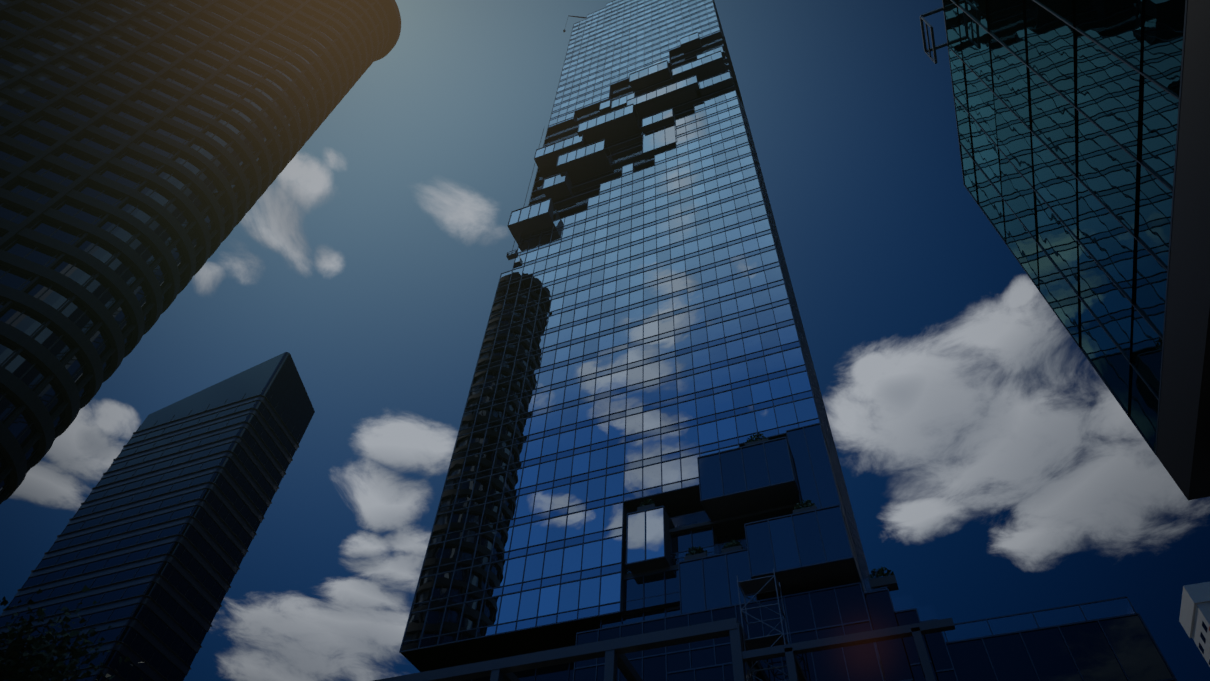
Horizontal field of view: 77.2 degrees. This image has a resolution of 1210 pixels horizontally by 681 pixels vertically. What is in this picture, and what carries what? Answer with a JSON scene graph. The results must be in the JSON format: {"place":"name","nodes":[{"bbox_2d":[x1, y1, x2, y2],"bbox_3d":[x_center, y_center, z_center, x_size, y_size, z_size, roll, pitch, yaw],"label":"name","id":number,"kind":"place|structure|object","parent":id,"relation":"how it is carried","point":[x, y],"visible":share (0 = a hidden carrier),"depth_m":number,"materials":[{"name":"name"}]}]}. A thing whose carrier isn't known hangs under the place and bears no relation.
{"place":"outdoors","nodes":[
{"label":"outdoors","id":0,"kind":"place"},
{"bbox_2d":[0,0,1209,680],"label":"sky","id":1,"kind":"structure","parent":0,"point":[986,463],"materials":[{"name":"blue"}]},
{"bbox_2d":[444,576,1144,680],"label":"podium building","id":2,"kind":"structure","parent":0,"point":[1087,650],"depth_m":49.26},
{"bbox_2d":[920,0,1209,499],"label":"glass skyscraper","id":3,"kind":"structure","parent":0,"point":[1085,164],"depth_m":22.60,"materials":[{"name":"blue glass"}]},
{"label":"ground","id":4,"kind":"structure","parent":0,"visible":0},
{"bbox_2d":[59,585,143,680],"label":"tree","id":5,"kind":"object","parent":4,"relation":"on","point":[83,620],"depth_m":25.00,"materials":[{"name":"green plant"}]},
{"bbox_2d":[32,352,314,680],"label":"office tower","id":6,"kind":"structure","parent":4,"relation":"on","point":[151,544],"depth_m":139.84,"materials":[{"name":"blue glass"}]},
{"bbox_2d":[0,0,400,503],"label":"residential tower","id":7,"kind":"structure","parent":4,"relation":"on","point":[161,144],"depth_m":74.62,"materials":[{"name":"concrete"}]},
{"bbox_2d":[399,0,871,671],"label":"skyscraper facade","id":8,"kind":"structure","parent":4,"relation":"on","point":[643,338],"depth_m":83.30,"materials":[{"name":"blue glass"}]},
{"bbox_2d":[506,15,585,259],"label":"roof crane and ropes","id":9,"kind":"object","parent":8,"relation":"attached to","point":[511,256],"depth_m":118.44,"materials":[{"name":"grey metal"}]},
{"bbox_2d":[507,32,865,627],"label":"maha nakhon pixel boxes","id":10,"kind":"object","parent":8,"relation":"on","point":[806,551],"depth_m":63.22,"materials":[{"name":"blue glass"}]},
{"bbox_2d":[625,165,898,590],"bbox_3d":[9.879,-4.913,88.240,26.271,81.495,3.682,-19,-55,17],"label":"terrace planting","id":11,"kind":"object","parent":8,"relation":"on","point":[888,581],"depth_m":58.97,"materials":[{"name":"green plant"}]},
{"bbox_2d":[373,618,954,680],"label":"steel frame","id":12,"kind":"object","parent":4,"relation":"on","point":[613,651],"depth_m":46.49,"materials":[{"name":"grey metal"}]},
{"bbox_2d":[737,569,789,680],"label":"scaffold tower","id":13,"kind":"structure","parent":4,"relation":"on","point":[756,586],"depth_m":47.27,"materials":[{"name":"grey metal"}]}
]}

